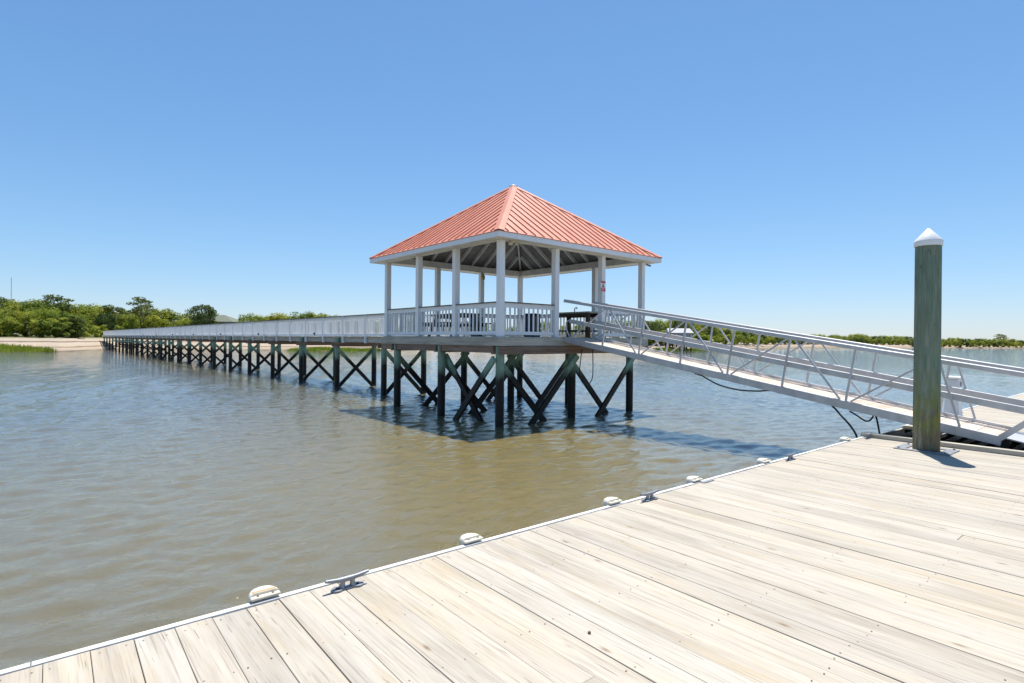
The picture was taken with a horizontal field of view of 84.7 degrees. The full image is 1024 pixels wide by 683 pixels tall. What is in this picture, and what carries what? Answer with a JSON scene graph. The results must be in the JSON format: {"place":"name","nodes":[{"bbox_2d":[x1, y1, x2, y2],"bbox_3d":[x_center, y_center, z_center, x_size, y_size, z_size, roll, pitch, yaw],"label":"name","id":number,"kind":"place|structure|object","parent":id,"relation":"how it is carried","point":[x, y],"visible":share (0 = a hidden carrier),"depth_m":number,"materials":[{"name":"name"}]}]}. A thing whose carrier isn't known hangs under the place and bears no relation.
{"place":"outdoors","nodes":[
{"label":"outdoors","id":0,"kind":"place"},
{"bbox_2d":[0,348,1023,669],"bbox_3d":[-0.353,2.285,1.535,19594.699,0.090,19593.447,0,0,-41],"label":"water","id":1,"kind":"structure","parent":0,"point":[140,492],"depth_m":10.63,"materials":[{"name":"brown liquid"}]},
{"bbox_2d":[103,313,466,395],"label":"walkway","id":2,"kind":"structure","parent":1,"relation":"in","point":[299,331],"depth_m":32.83,"materials":[{"name":"white paint"}]},
{"bbox_2d":[0,393,1023,682],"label":"floating dock","id":3,"kind":"object","parent":1,"relation":"on","point":[890,557],"visible":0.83,"depth_m":3.60,"materials":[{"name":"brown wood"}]},
{"bbox_2d":[248,585,280,602],"bbox_3d":[-1.598,1.689,3.603,0.190,0.214,0.152,0,0,-39],"label":"dock bumper","id":4,"kind":"object","parent":3,"relation":"attached to","point":[261,592],"visible":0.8,"depth_m":3.56,"materials":[{"name":"beige plastic"}]},
{"bbox_2d":[325,569,368,592],"bbox_3d":[-1.094,1.595,3.738,0.303,0.087,0.078,0,0,-39],"label":"dock cleat","id":5,"kind":"object","parent":3,"relation":"on","point":[342,586],"visible":1,"depth_m":3.72,"materials":[{"name":"metal"}]},
{"bbox_2d":[459,533,482,545],"bbox_3d":[-0.352,1.698,4.624,0.190,0.212,0.152,0,0,-39],"label":"dock bumper","id":6,"kind":"object","parent":3,"relation":"attached to","point":[467,538],"visible":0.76,"depth_m":4.58,"materials":[{"name":"beige plastic"}]},
{"bbox_2d":[603,497,621,506],"bbox_3d":[1.009,1.706,5.740,0.190,0.212,0.152,0,0,-39],"label":"dock bumper","id":7,"kind":"object","parent":3,"relation":"attached to","point":[607,501],"visible":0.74,"depth_m":5.69,"materials":[{"name":"beige plastic"}]},
{"bbox_2d":[640,489,658,501],"bbox_3d":[1.438,1.610,5.870,0.303,0.087,0.078,0,0,-39],"label":"dock cleat","id":8,"kind":"object","parent":3,"relation":"on","point":[647,495],"visible":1,"depth_m":5.84,"materials":[{"name":"metal"}]},
{"bbox_2d":[686,476,702,483],"bbox_3d":[2.147,1.712,6.672,0.190,0.212,0.152,0,0,-39],"label":"dock bumper","id":9,"kind":"object","parent":3,"relation":"attached to","point":[690,479],"visible":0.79,"depth_m":6.63,"materials":[{"name":"beige plastic"}]},
{"bbox_2d":[756,458,770,464],"bbox_3d":[3.454,1.720,7.744,0.190,0.212,0.152,0,0,-39],"label":"dock bumper","id":10,"kind":"object","parent":3,"relation":"attached to","point":[762,460],"visible":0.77,"depth_m":7.70,"materials":[{"name":"beige plastic"}]},
{"bbox_2d":[785,452,795,460],"bbox_3d":[3.929,1.625,7.928,0.303,0.087,0.078,0,0,-39],"label":"dock cleat","id":11,"kind":"object","parent":3,"relation":"on","point":[790,457],"visible":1,"depth_m":7.89,"materials":[{"name":"metal"}]},
{"bbox_2d":[564,299,1023,447],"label":"gangway","id":12,"kind":"object","parent":3,"relation":"on","point":[1000,435],"visible":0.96,"depth_m":11.47,"materials":[{"name":"metal"}]},
{"bbox_2d":[694,373,767,391],"bbox_3d":[4.894,0.906,12.213,0.096,0.346,2.109,0,0,-41],"label":"cable","id":13,"kind":"object","parent":12,"relation":"hanging from","point":[732,388],"visible":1,"depth_m":12.23,"materials":[{"name":"black rubber"}]},
{"bbox_2d":[832,406,857,437],"bbox_3d":[6.217,1.535,10.542,0.135,0.602,0.536,0,0,-25],"label":"cable","id":14,"kind":"object","parent":12,"relation":"hanging from","point":[846,421],"visible":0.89,"depth_m":10.44,"materials":[{"name":"black rubber"}]},
{"bbox_2d":[849,411,873,421],"bbox_3d":[6.643,1.406,10.568,0.595,0.211,0.154,0,0,-13],"label":"cable","id":15,"kind":"object","parent":12,"relation":"hanging from","point":[862,418],"visible":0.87,"depth_m":10.50,"materials":[{"name":"black rubber"}]},
{"bbox_2d":[875,416,880,433],"bbox_3d":[6.931,1.551,10.663,0.196,0.442,0.033,0,0,-27],"label":"cable","id":16,"kind":"object","parent":12,"relation":"hanging from","point":[877,425],"visible":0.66,"depth_m":10.66,"materials":[{"name":"black rubber"}]},
{"bbox_2d":[839,437,851,442],"bbox_3d":[5.651,1.733,9.545,0.190,0.212,0.152,0,0,-39],"label":"dock bumper","id":17,"kind":"object","parent":3,"relation":"attached to","point":[842,439],"visible":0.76,"depth_m":9.51,"materials":[{"name":"beige plastic"}]},
{"bbox_2d":[944,376,963,415],"bbox_3d":[9.984,1.246,12.714,0.340,0.920,0.300,0,0,-39],"label":"power pedestal","id":18,"kind":"object","parent":3,"relation":"on","point":[954,381],"visible":0.46,"depth_m":12.61,"materials":[{"name":"white paint"}]},
{"bbox_2d":[369,184,661,426],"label":"pavilion","id":19,"kind":"structure","parent":1,"relation":"in","point":[553,240],"depth_m":17.39,"materials":[{"name":"white paint"}]},
{"bbox_2d":[422,313,490,335],"bbox_3d":[-1.896,-0.524,18.690,1.686,0.749,1.900,0,0,-44],"label":"picnic table","id":20,"kind":"object","parent":19,"relation":"on","point":[451,322],"visible":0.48,"depth_m":18.53,"materials":[{"name":"grey wood"}]},
{"bbox_2d":[470,316,482,335],"bbox_3d":[-1.205,-0.513,18.956,0.480,0.720,0.480,0,0,-41],"label":"trash can","id":21,"kind":"object","parent":19,"relation":"on","point":[475,327],"visible":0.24,"depth_m":18.79,"materials":[{"name":"grey plastic"}]},
{"bbox_2d":[508,240,517,245],"bbox_3d":[0.031,-2.617,14.865,0.312,0.180,0.130,0,0,-41],"label":"security light","id":22,"kind":"object","parent":19,"relation":"attached to","point":[511,242],"visible":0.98,"depth_m":14.82,"materials":[{"name":"beige plastic"}]},
{"bbox_2d":[524,313,540,336],"bbox_3d":[0.642,-0.514,18.040,0.430,0.760,0.430,1,0,26],"label":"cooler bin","id":23,"kind":"object","parent":19,"relation":"in","point":[531,318],"visible":0.52,"depth_m":17.86,"materials":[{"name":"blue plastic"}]},
{"bbox_2d":[559,307,597,337],"bbox_3d":[2.349,-0.685,20.040,0.796,1.117,1.700,0,0,-41],"label":"cleaning table","id":24,"kind":"object","parent":19,"relation":"on","point":[586,315],"visible":0.71,"depth_m":19.69,"materials":[{"name":"wood"}]},
{"bbox_2d":[579,349,592,385],"bbox_3d":[2.199,0.768,16.597,0.609,1.070,0.028,0,0,-41],"label":"hose","id":25,"kind":"object","parent":19,"relation":"hanging from","point":[592,367],"visible":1,"depth_m":16.60,"materials":[{"name":"black rubber"}]},
{"bbox_2d":[601,281,605,291],"bbox_3d":[2.812,-1.704,17.340,0.230,0.325,0.010,0,0,-41],"label":"warning sign","id":26,"kind":"object","parent":19,"relation":"attached to","point":[603,286],"visible":1,"depth_m":17.35,"materials":[{"name":"white paint"}]},
{"bbox_2d":[664,328,693,350],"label":"boathouse","id":27,"kind":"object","parent":1,"relation":"in","point":[680,331],"visible":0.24,"depth_m":137.56,"materials":[{"name":"white metal"}]},
{"bbox_2d":[912,228,943,451],"bbox_3d":[6.463,1.028,8.761,0.380,5.582,0.380,0,0,-41],"label":"mooring piling","id":28,"kind":"object","parent":1,"relation":"in","point":[928,243],"visible":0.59,"depth_m":8.62,"materials":[{"name":"green wood"}]},
{"bbox_2d":[0,334,1023,351],"bbox_3d":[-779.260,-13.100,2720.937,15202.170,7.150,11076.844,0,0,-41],"label":"ground","id":29,"kind":"structure","parent":0,"point":[66,343],"depth_m":106.64,"materials":[{"name":"beige sand"}]},
{"bbox_2d":[0,307,12,331],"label":"broadleaf tree","id":30,"kind":"object","parent":29,"relation":"on","point":[5,310],"visible":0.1,"depth_m":107.83,"materials":[{"name":"green plant"}]},
{"bbox_2d":[0,296,15,317],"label":"oak tree","id":31,"kind":"object","parent":29,"relation":"on","point":[3,298],"visible":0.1,"depth_m":118.00,"materials":[{"name":"green plant"}]},
{"bbox_2d":[0,317,18,335],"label":"shrub","id":32,"kind":"object","parent":29,"relation":"on","point":[10,320],"visible":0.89,"depth_m":99.88,"materials":[{"name":"green plant"}]},
{"bbox_2d":[0,310,21,331],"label":"broadleaf tree","id":33,"kind":"object","parent":29,"relation":"on","point":[5,314],"visible":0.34,"depth_m":104.25,"materials":[{"name":"green plant"}]},
{"bbox_2d":[0,300,23,310],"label":"oak tree","id":34,"kind":"object","parent":29,"relation":"on","point":[1,305],"visible":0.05,"depth_m":115.42,"materials":[{"name":"green plant"}]},
{"bbox_2d":[0,322,27,336],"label":"shrub","id":35,"kind":"object","parent":29,"relation":"on","point":[9,327],"visible":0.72,"depth_m":99.97,"materials":[{"name":"green plant"}]},
{"bbox_2d":[2,298,42,315],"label":"broadleaf tree","id":36,"kind":"object","parent":29,"relation":"on","point":[14,306],"visible":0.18,"depth_m":111.37,"materials":[{"name":"green plant"}]},
{"bbox_2d":[13,324,33,336],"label":"shrub","id":37,"kind":"object","parent":29,"relation":"on","point":[20,327],"visible":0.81,"depth_m":100.34,"materials":[{"name":"green plant"}]},
{"bbox_2d":[13,311,41,333],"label":"broadleaf tree","id":38,"kind":"object","parent":29,"relation":"on","point":[17,316],"visible":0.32,"depth_m":103.94,"materials":[{"name":"green plant"}]},
{"bbox_2d":[0,343,57,351],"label":"marsh grass","id":39,"kind":"structure","parent":29,"relation":"on","point":[14,348],"depth_m":80.65,"materials":[{"name":"green plant"}]},
{"bbox_2d":[18,322,39,336],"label":"shrub","id":40,"kind":"object","parent":29,"relation":"on","point":[27,327],"visible":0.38,"depth_m":100.74,"materials":[{"name":"green plant"}]},
{"bbox_2d":[19,300,53,335],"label":"broadleaf tree","id":41,"kind":"object","parent":29,"relation":"on","point":[40,306],"visible":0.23,"depth_m":111.72,"materials":[{"name":"green plant"}]},
{"bbox_2d":[29,319,49,336],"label":"shrub","id":42,"kind":"object","parent":29,"relation":"on","point":[33,323],"visible":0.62,"depth_m":99.63,"materials":[{"name":"green plant"}]},
{"bbox_2d":[19,307,60,329],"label":"broadleaf tree","id":43,"kind":"object","parent":29,"relation":"on","point":[44,312],"visible":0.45,"depth_m":104.06,"materials":[{"name":"green plant"}]},
{"bbox_2d":[34,319,62,336],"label":"shrub","id":44,"kind":"object","parent":29,"relation":"on","point":[47,324],"visible":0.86,"depth_m":99.93,"materials":[{"name":"green plant"}]},
{"bbox_2d":[39,317,68,336],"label":"shrub","id":45,"kind":"object","parent":29,"relation":"on","point":[55,321],"visible":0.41,"depth_m":101.98,"materials":[{"name":"green plant"}]},
{"bbox_2d":[32,294,81,313],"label":"broadleaf tree","id":46,"kind":"object","parent":29,"relation":"on","point":[52,298],"visible":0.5,"depth_m":116.18,"materials":[{"name":"green plant"}]},
{"bbox_2d":[38,301,75,318],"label":"broadleaf tree","id":47,"kind":"object","parent":29,"relation":"on","point":[45,302],"visible":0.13,"depth_m":115.11,"materials":[{"name":"green plant"}]},
{"bbox_2d":[44,311,72,330],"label":"broadleaf tree","id":48,"kind":"object","parent":29,"relation":"on","point":[63,314],"visible":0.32,"depth_m":104.84,"materials":[{"name":"green plant"}]},
{"bbox_2d":[51,322,74,336],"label":"shrub","id":49,"kind":"object","parent":29,"relation":"on","point":[69,327],"visible":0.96,"depth_m":100.99,"materials":[{"name":"green plant"}]},
{"bbox_2d":[61,315,87,337],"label":"cedar tree","id":50,"kind":"object","parent":29,"relation":"on","point":[77,321],"visible":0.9,"depth_m":102.85,"materials":[{"name":"green plant"}]},
{"bbox_2d":[54,301,97,323],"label":"broadleaf tree","id":51,"kind":"object","parent":29,"relation":"on","point":[75,311],"visible":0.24,"depth_m":117.64,"materials":[{"name":"green plant"}]},
{"bbox_2d":[75,315,89,329],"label":"broadleaf tree","id":52,"kind":"object","parent":29,"relation":"on","point":[84,319],"visible":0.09,"depth_m":112.52,"materials":[{"name":"green plant"}]},
{"bbox_2d":[70,303,108,325],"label":"broadleaf tree","id":53,"kind":"object","parent":29,"relation":"on","point":[92,313],"visible":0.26,"depth_m":120.09,"materials":[{"name":"green plant"}]},
{"bbox_2d":[82,325,101,336],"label":"shrub","id":54,"kind":"object","parent":29,"relation":"on","point":[92,329],"visible":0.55,"depth_m":113.16,"materials":[{"name":"green plant"}]},
{"bbox_2d":[92,325,107,336],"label":"shrub","id":55,"kind":"object","parent":29,"relation":"on","point":[102,326],"visible":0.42,"depth_m":117.31,"materials":[{"name":"green plant"}]},
{"bbox_2d":[86,305,120,324],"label":"broadleaf tree","id":56,"kind":"object","parent":29,"relation":"on","point":[109,310],"visible":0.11,"depth_m":130.13,"materials":[{"name":"green plant"}]},
{"bbox_2d":[93,312,117,330],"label":"oak tree","id":57,"kind":"object","parent":29,"relation":"on","point":[109,324],"visible":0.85,"depth_m":120.47,"materials":[{"name":"green plant"}]},
{"bbox_2d":[94,304,131,332],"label":"oak tree","id":58,"kind":"object","parent":29,"relation":"on","point":[120,310],"visible":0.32,"depth_m":131.21,"materials":[{"name":"green plant"}]},
{"bbox_2d":[113,314,129,329],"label":"broadleaf tree","id":59,"kind":"object","parent":29,"relation":"on","point":[122,318],"visible":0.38,"depth_m":130.49,"materials":[{"name":"green plant"}]},
{"bbox_2d":[121,314,145,328],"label":"broadleaf tree","id":60,"kind":"object","parent":29,"relation":"on","point":[132,323],"visible":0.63,"depth_m":128.99,"materials":[{"name":"green plant"}]},
{"bbox_2d":[126,296,157,327],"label":"pine tree","id":61,"kind":"object","parent":29,"relation":"on","point":[145,307],"visible":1,"depth_m":126.02,"materials":[{"name":"green plant"}]},
{"bbox_2d":[137,314,165,327],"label":"broadleaf tree","id":62,"kind":"object","parent":29,"relation":"on","point":[149,321],"visible":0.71,"depth_m":128.22,"materials":[{"name":"green plant"}]},
{"bbox_2d":[147,307,176,326],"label":"broadleaf tree","id":63,"kind":"object","parent":29,"relation":"on","point":[163,313],"visible":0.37,"depth_m":138.28,"materials":[{"name":"green plant"}]},
{"bbox_2d":[154,318,174,326],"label":"broadleaf tree","id":64,"kind":"object","parent":29,"relation":"on","point":[168,323],"visible":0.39,"depth_m":130.95,"materials":[{"name":"green plant"}]},
{"bbox_2d":[161,311,183,326],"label":"broadleaf tree","id":65,"kind":"object","parent":29,"relation":"on","point":[175,316],"visible":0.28,"depth_m":140.53,"materials":[{"name":"green plant"}]},
{"bbox_2d":[171,319,186,325],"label":"broadleaf tree","id":66,"kind":"object","parent":29,"relation":"on","point":[181,323],"visible":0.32,"depth_m":132.07,"materials":[{"name":"green plant"}]},
{"bbox_2d":[180,314,193,324],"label":"broadleaf tree","id":67,"kind":"object","parent":29,"relation":"on","point":[186,318],"visible":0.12,"depth_m":137.14,"materials":[{"name":"green plant"}]},
{"bbox_2d":[182,304,217,325],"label":"oak tree","id":68,"kind":"object","parent":29,"relation":"on","point":[199,317],"visible":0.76,"depth_m":127.79,"materials":[{"name":"green plant"}]},
{"bbox_2d":[201,315,238,324],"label":"house","id":69,"kind":"structure","parent":29,"relation":"on","point":[223,319],"depth_m":132.64,"materials":[{"name":"grey"}]},
{"bbox_2d":[238,312,262,323],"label":"broadleaf tree","id":70,"kind":"object","parent":29,"relation":"on","point":[249,318],"visible":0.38,"depth_m":131.28,"materials":[{"name":"green plant"}]},
{"bbox_2d":[268,313,288,322],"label":"broadleaf tree","id":71,"kind":"object","parent":29,"relation":"on","point":[278,316],"visible":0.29,"depth_m":132.92,"materials":[{"name":"green plant"}]},
{"bbox_2d":[289,311,315,333],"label":"broadleaf tree","id":72,"kind":"object","parent":29,"relation":"on","point":[307,315],"visible":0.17,"depth_m":130.60,"materials":[{"name":"green plant"}]},
{"bbox_2d":[312,313,329,332],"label":"broadleaf tree","id":73,"kind":"object","parent":29,"relation":"on","point":[321,315],"visible":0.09,"depth_m":129.88,"materials":[{"name":"green plant"}]},
{"bbox_2d":[284,346,380,350],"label":"marsh grass","id":74,"kind":"structure","parent":29,"relation":"on","point":[320,348],"depth_m":100.85,"materials":[{"name":"green plant"}]},
{"bbox_2d":[540,319,549,331],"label":"broadleaf tree","id":75,"kind":"object","parent":29,"relation":"on","point":[544,327],"visible":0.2,"depth_m":138.40,"materials":[{"name":"green plant"}]},
{"bbox_2d":[571,324,584,337],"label":"broadleaf tree","id":76,"kind":"object","parent":29,"relation":"on","point":[578,329],"visible":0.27,"depth_m":145.04,"materials":[{"name":"green plant"}]},
{"bbox_2d":[645,320,660,331],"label":"oak tree","id":77,"kind":"object","parent":29,"relation":"on","point":[650,324],"visible":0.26,"depth_m":144.34,"materials":[{"name":"green plant"}]},
{"bbox_2d":[649,321,662,330],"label":"oak tree","id":78,"kind":"object","parent":29,"relation":"on","point":[658,326],"visible":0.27,"depth_m":148.43,"materials":[{"name":"green plant"}]},
{"bbox_2d":[654,318,673,330],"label":"broadleaf tree","id":79,"kind":"object","parent":29,"relation":"on","point":[665,325],"visible":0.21,"depth_m":151.97,"materials":[{"name":"green plant"}]},
{"bbox_2d":[663,320,691,329],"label":"oak tree","id":80,"kind":"object","parent":29,"relation":"on","point":[676,323],"visible":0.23,"depth_m":157.11,"materials":[{"name":"green plant"}]},
{"bbox_2d":[654,347,700,350],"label":"marsh grass","id":81,"kind":"structure","parent":29,"relation":"on","point":[670,349],"depth_m":135.26,"materials":[{"name":"green plant"}]},
{"bbox_2d":[694,332,712,341],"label":"shrub","id":82,"kind":"object","parent":29,"relation":"on","point":[704,335],"visible":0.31,"depth_m":175.00,"materials":[{"name":"green plant"}]},
{"bbox_2d":[697,325,714,339],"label":"oak tree","id":83,"kind":"object","parent":29,"relation":"on","point":[708,331],"visible":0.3,"depth_m":183.14,"materials":[{"name":"green plant"}]},
{"bbox_2d":[706,327,720,339],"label":"broadleaf tree","id":84,"kind":"object","parent":29,"relation":"on","point":[714,332],"visible":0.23,"depth_m":187.34,"materials":[{"name":"green plant"}]},
{"bbox_2d":[707,336,720,342],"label":"shrub","id":85,"kind":"object","parent":29,"relation":"on","point":[717,340],"visible":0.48,"depth_m":178.95,"materials":[{"name":"green plant"}]},
{"bbox_2d":[713,327,729,339],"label":"broadleaf tree","id":86,"kind":"object","parent":29,"relation":"on","point":[719,331],"visible":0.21,"depth_m":193.38,"materials":[{"name":"green plant"}]},
{"bbox_2d":[721,329,732,343],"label":"broadleaf tree","id":87,"kind":"object","parent":29,"relation":"on","point":[729,331],"visible":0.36,"depth_m":194.06,"materials":[{"name":"green plant"}]},
{"bbox_2d":[725,335,736,343],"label":"shrub","id":88,"kind":"object","parent":29,"relation":"on","point":[730,337],"visible":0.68,"depth_m":185.48,"materials":[{"name":"green plant"}]},
{"bbox_2d":[728,334,742,343],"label":"shrub","id":89,"kind":"object","parent":29,"relation":"on","point":[737,337],"visible":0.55,"depth_m":189.42,"materials":[{"name":"green plant"}]},
{"bbox_2d":[735,334,747,343],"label":"shrub","id":90,"kind":"object","parent":29,"relation":"on","point":[743,339],"visible":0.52,"depth_m":194.74,"materials":[{"name":"green plant"}]},
{"bbox_2d":[735,331,751,342],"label":"broadleaf tree","id":91,"kind":"object","parent":29,"relation":"on","point":[745,334],"visible":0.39,"depth_m":199.25,"materials":[{"name":"green plant"}]},
{"bbox_2d":[748,337,756,343],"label":"shrub","id":92,"kind":"object","parent":29,"relation":"on","point":[752,339],"visible":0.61,"depth_m":203.27,"materials":[{"name":"green plant"}]},
{"bbox_2d":[752,336,765,344],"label":"shrub","id":93,"kind":"object","parent":29,"relation":"on","point":[763,341],"visible":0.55,"depth_m":210.12,"materials":[{"name":"green plant"}]},
{"bbox_2d":[771,337,781,343],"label":"shrub","id":94,"kind":"object","parent":29,"relation":"on","point":[778,339],"visible":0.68,"depth_m":232.82,"materials":[{"name":"green plant"}]},
{"bbox_2d":[854,337,863,342],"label":"shrub","id":95,"kind":"object","parent":29,"relation":"on","point":[860,340],"visible":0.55,"depth_m":275.02,"materials":[{"name":"green plant"}]},
{"bbox_2d":[874,338,884,344],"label":"shrub","id":96,"kind":"object","parent":29,"relation":"on","point":[880,340],"visible":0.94,"depth_m":280.70,"materials":[{"name":"green plant"}]},
{"bbox_2d":[888,335,897,342],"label":"broadleaf tree","id":97,"kind":"object","parent":29,"relation":"on","point":[891,337],"visible":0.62,"depth_m":291.70,"materials":[{"name":"green plant"}]},
{"bbox_2d":[894,339,906,344],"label":"shrub","id":98,"kind":"object","parent":29,"relation":"on","point":[901,341],"visible":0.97,"depth_m":281.31,"materials":[{"name":"green plant"}]},
{"bbox_2d":[953,340,962,346],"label":"shrub","id":99,"kind":"object","parent":29,"relation":"on","point":[958,343],"visible":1,"depth_m":276.30,"materials":[{"name":"green plant"}]},
{"bbox_2d":[969,339,982,346],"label":"shrub","id":100,"kind":"object","parent":29,"relation":"on","point":[977,343],"visible":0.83,"depth_m":280.98,"materials":[{"name":"green plant"}]},
{"bbox_2d":[993,341,1001,346],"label":"shrub","id":101,"kind":"object","parent":29,"relation":"on","point":[997,344],"visible":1,"depth_m":286.60,"materials":[{"name":"green plant"}]},
{"bbox_2d":[994,334,1006,339],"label":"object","id":102,"kind":"object","parent":29,"relation":"on","point":[1001,336],"visible":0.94,"depth_m":320.82,"materials":[{"name":"white"}]},
{"bbox_2d":[996,340,1008,346],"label":"shrub","id":103,"kind":"object","parent":29,"relation":"on","point":[1004,344],"visible":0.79,"depth_m":288.62,"materials":[{"name":"green plant"}]},
{"bbox_2d":[0,0,1023,340],"label":"sky","id":104,"kind":"structure","parent":0,"point":[784,163],"materials":[{"name":"blue"}]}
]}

